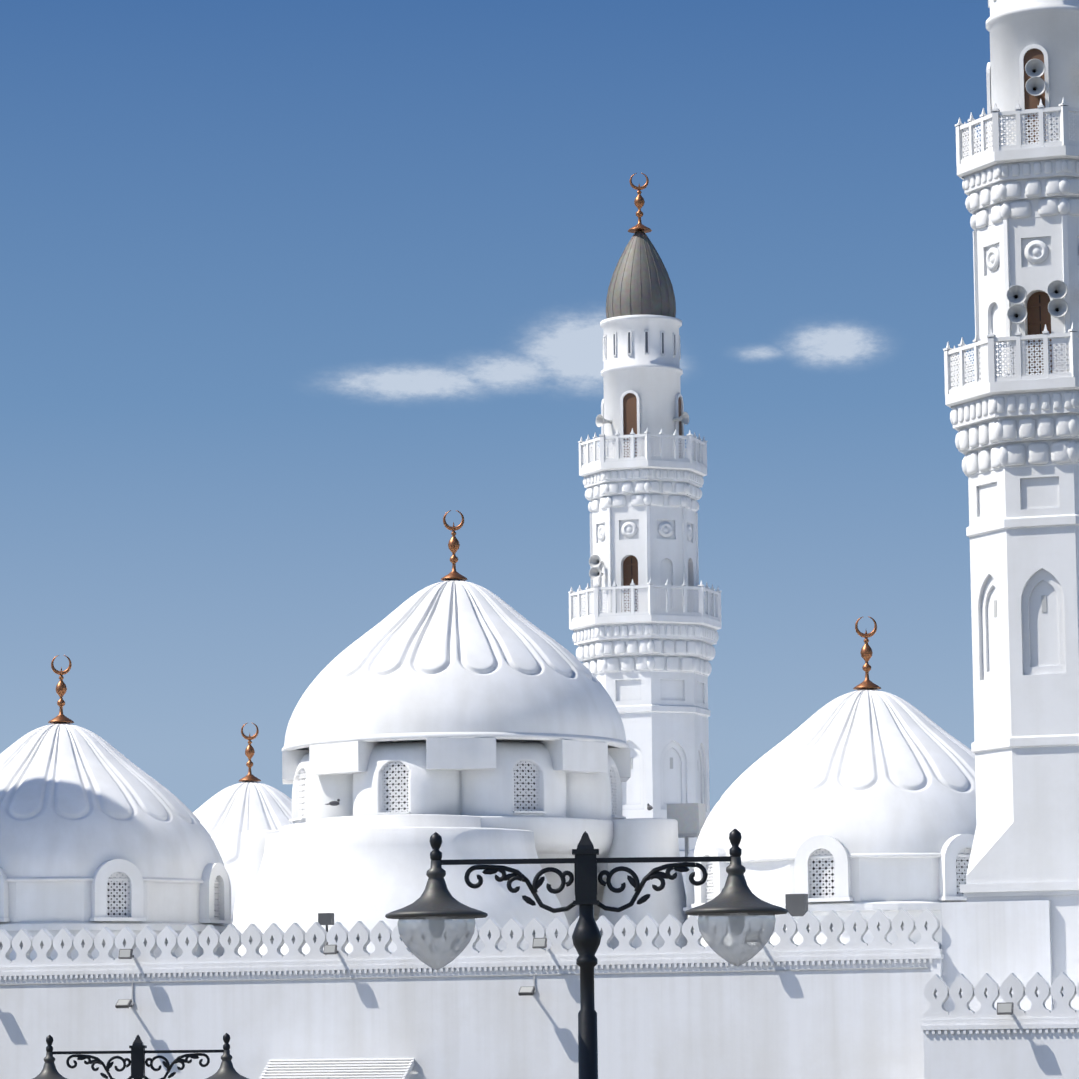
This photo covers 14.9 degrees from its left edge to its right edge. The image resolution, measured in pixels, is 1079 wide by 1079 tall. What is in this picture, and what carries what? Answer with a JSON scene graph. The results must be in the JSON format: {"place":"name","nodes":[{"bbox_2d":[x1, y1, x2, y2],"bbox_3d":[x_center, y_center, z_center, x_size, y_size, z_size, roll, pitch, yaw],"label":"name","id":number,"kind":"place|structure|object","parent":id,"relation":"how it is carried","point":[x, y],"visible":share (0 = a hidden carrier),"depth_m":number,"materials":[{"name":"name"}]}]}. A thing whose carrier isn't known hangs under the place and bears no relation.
{"place":"outdoors","nodes":[
{"label":"outdoors","id":0,"kind":"place"},
{"bbox_2d":[0,0,989,812],"label":"sky","id":1,"kind":"structure","parent":0,"point":[218,218],"materials":[{"name":"blue"}]},
{"bbox_2d":[347,322,869,393],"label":"cloud","id":2,"kind":"structure","parent":0,"point":[570,349],"depth_m":3529.95,"materials":[{"name":"white"}]},
{"bbox_2d":[667,803,705,856],"bbox_3d":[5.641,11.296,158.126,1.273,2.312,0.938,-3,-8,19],"label":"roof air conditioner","id":3,"kind":"object","parent":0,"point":[690,818],"visible":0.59,"depth_m":157.75,"materials":[{"name":"paint"}]},
{"label":"ground","id":4,"kind":"structure","parent":0,"visible":0},
{"bbox_2d":[33,1033,248,1078],"bbox_3d":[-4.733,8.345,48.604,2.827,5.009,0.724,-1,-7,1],"label":"lamp post","id":5,"kind":"object","parent":4,"relation":"on","point":[137,1062],"visible":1,"depth_m":48.85,"materials":[{"name":"metal"}]},
{"bbox_2d":[259,1058,414,1078],"bbox_3d":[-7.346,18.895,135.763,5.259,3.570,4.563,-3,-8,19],"label":"louvered canopy","id":6,"kind":"object","parent":4,"relation":"on","point":[385,1068],"visible":1,"depth_m":137.55,"materials":[{"name":"white metal"}]},
{"bbox_2d":[0,949,943,1078],"bbox_3d":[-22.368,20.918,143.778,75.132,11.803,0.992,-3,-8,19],"label":"front wall","id":7,"kind":"structure","parent":4,"relation":"on","point":[838,1024],"depth_m":136.42,"materials":[{"name":"white paint"}]},
{"bbox_2d":[0,959,932,979],"bbox_3d":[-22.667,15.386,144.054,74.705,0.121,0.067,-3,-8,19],"label":"front wall dentils","id":8,"kind":"object","parent":7,"relation":"attached to","point":[469,969],"visible":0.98,"depth_m":137.16,"materials":[{"name":"white paint"}]},
{"bbox_2d":[0,908,940,966],"bbox_3d":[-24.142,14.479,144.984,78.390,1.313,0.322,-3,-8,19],"label":"wall merlons","id":9,"kind":"object","parent":7,"relation":"on","point":[252,939],"visible":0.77,"depth_m":137.88,"materials":[{"name":"white paint"}]},
{"bbox_2d":[0,894,1013,1014],"bbox_3d":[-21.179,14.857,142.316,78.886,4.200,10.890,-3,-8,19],"label":"floodlights","id":10,"kind":"object","parent":7,"relation":"attached to","point":[796,904],"depth_m":137.44,"materials":[{"name":"grey metal"}]},
{"bbox_2d":[385,829,787,1078],"bbox_3d":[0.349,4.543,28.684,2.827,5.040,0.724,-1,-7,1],"label":"lamp post","id":11,"kind":"object","parent":4,"relation":"on","point":[735,901],"visible":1,"depth_m":28.86,"materials":[{"name":"metal"}]},
{"bbox_2d":[568,173,720,892],"bbox_3d":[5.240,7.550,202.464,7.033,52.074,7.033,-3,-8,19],"label":"minaret","id":12,"kind":"object","parent":4,"relation":"on","point":[644,626],"visible":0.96,"depth_m":201.32,"materials":[{"name":"white paint"}]},
{"bbox_2d":[921,1018,1078,1078],"bbox_3d":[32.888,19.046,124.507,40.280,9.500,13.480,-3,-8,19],"label":"wall","id":13,"kind":"structure","parent":4,"relation":"on","point":[1012,1055],"depth_m":124.58,"materials":[{"name":"white paint"}]},
{"bbox_2d":[924,972,1078,1019],"bbox_3d":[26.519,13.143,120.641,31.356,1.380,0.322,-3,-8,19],"label":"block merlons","id":14,"kind":"object","parent":13,"relation":"on","point":[936,983],"visible":0.92,"depth_m":124.89,"materials":[{"name":"white paint"}]},
{"bbox_2d":[926,1028,1078,1033],"bbox_3d":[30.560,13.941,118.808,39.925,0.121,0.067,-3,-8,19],"label":"block dentils","id":15,"kind":"object","parent":13,"relation":"attached to","point":[1002,1031],"visible":1,"depth_m":124.57,"materials":[{"name":"white paint"}]},
{"bbox_2d":[943,0,1078,1009],"bbox_3d":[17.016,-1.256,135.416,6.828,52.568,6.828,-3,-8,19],"label":"minaret","id":16,"kind":"object","parent":4,"relation":"on","point":[1014,412],"visible":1,"depth_m":133.28,"materials":[{"name":"white paint"}]},
{"bbox_2d":[941,900,1052,1011],"bbox_3d":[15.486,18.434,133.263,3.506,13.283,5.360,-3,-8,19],"label":"wall","id":17,"kind":"structure","parent":16,"relation":"attached to","point":[998,942],"depth_m":131.41,"materials":[{"name":"white paint"}]},
{"bbox_3d":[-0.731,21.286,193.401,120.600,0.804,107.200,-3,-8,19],"label":"roof slab","id":18,"kind":"object","parent":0,"visible":0},
{"bbox_2d":[0,859,230,959],"bbox_3d":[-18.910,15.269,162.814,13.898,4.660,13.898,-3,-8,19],"label":"dome drum","id":19,"kind":"object","parent":18,"relation":"on","point":[134,900],"visible":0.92,"depth_m":156.91,"materials":[{"name":"white paint"}]},
{"bbox_2d":[0,722,223,878],"bbox_3d":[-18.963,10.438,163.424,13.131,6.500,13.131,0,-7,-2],"label":"dome","id":20,"kind":"structure","parent":19,"relation":"on","point":[77,801],"depth_m":159.05,"materials":[{"name":"white paint"}]},
{"bbox_2d":[48,655,73,723],"bbox_3d":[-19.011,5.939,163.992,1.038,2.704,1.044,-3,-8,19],"label":"crescent finial","id":21,"kind":"object","parent":20,"relation":"on","point":[61,688],"visible":1,"depth_m":163.84,"materials":[{"name":"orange metal"}]},
{"bbox_2d":[223,732,693,955],"bbox_3d":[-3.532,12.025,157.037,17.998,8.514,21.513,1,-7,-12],"label":"dome drum","id":22,"kind":"object","parent":18,"relation":"on","point":[362,850],"visible":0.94,"depth_m":151.83,"materials":[{"name":"white paint"}]},
{"bbox_2d":[284,579,626,749],"bbox_3d":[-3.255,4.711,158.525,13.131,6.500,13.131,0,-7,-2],"label":"dome","id":23,"kind":"structure","parent":22,"relation":"on","point":[453,655],"depth_m":153.98,"materials":[{"name":"white paint"}]},
{"bbox_2d":[441,510,467,580],"bbox_3d":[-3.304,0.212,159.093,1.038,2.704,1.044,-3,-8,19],"label":"crescent finial","id":24,"kind":"object","parent":23,"relation":"on","point":[453,545],"visible":1,"depth_m":158.95,"materials":[{"name":"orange metal"}]},
{"bbox_2d":[325,799,652,809],"bbox_3d":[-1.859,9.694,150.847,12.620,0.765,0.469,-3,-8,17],"label":"floodlights","id":25,"kind":"object","parent":22,"relation":"attached to","point":[336,803],"visible":1,"depth_m":152.51,"materials":[{"name":"white"}]},
{"bbox_2d":[683,834,974,946],"bbox_3d":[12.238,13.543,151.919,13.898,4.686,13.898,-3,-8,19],"label":"dome drum","id":26,"kind":"object","parent":18,"relation":"on","point":[841,881],"visible":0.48,"depth_m":145.72,"materials":[{"name":"white paint"}]},
{"bbox_2d":[694,689,976,857],"bbox_3d":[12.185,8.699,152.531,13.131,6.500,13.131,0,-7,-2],"label":"dome","id":27,"kind":"structure","parent":26,"relation":"on","point":[867,771],"depth_m":147.96,"materials":[{"name":"white paint"}]},
{"bbox_2d":[853,616,880,689],"bbox_3d":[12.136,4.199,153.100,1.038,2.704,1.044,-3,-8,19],"label":"crescent finial","id":28,"kind":"object","parent":27,"relation":"on","point":[866,652],"visible":0.98,"depth_m":152.96,"materials":[{"name":"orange metal"}]},
{"bbox_3d":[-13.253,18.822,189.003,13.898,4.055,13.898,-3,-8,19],"label":"dome drum","id":29,"kind":"object","parent":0,"visible":0},
{"bbox_2d":[193,781,291,915],"bbox_3d":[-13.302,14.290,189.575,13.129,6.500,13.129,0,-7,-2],"label":"dome","id":30,"kind":"structure","parent":29,"relation":"on","point":[227,816],"depth_m":187.07,"materials":[{"name":"white paint"}]},
{"bbox_2d":[239,723,260,781],"bbox_3d":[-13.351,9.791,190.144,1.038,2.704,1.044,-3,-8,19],"label":"crescent finial","id":31,"kind":"object","parent":30,"relation":"on","point":[249,754],"visible":1,"depth_m":190.00,"materials":[{"name":"orange metal"}]}
]}

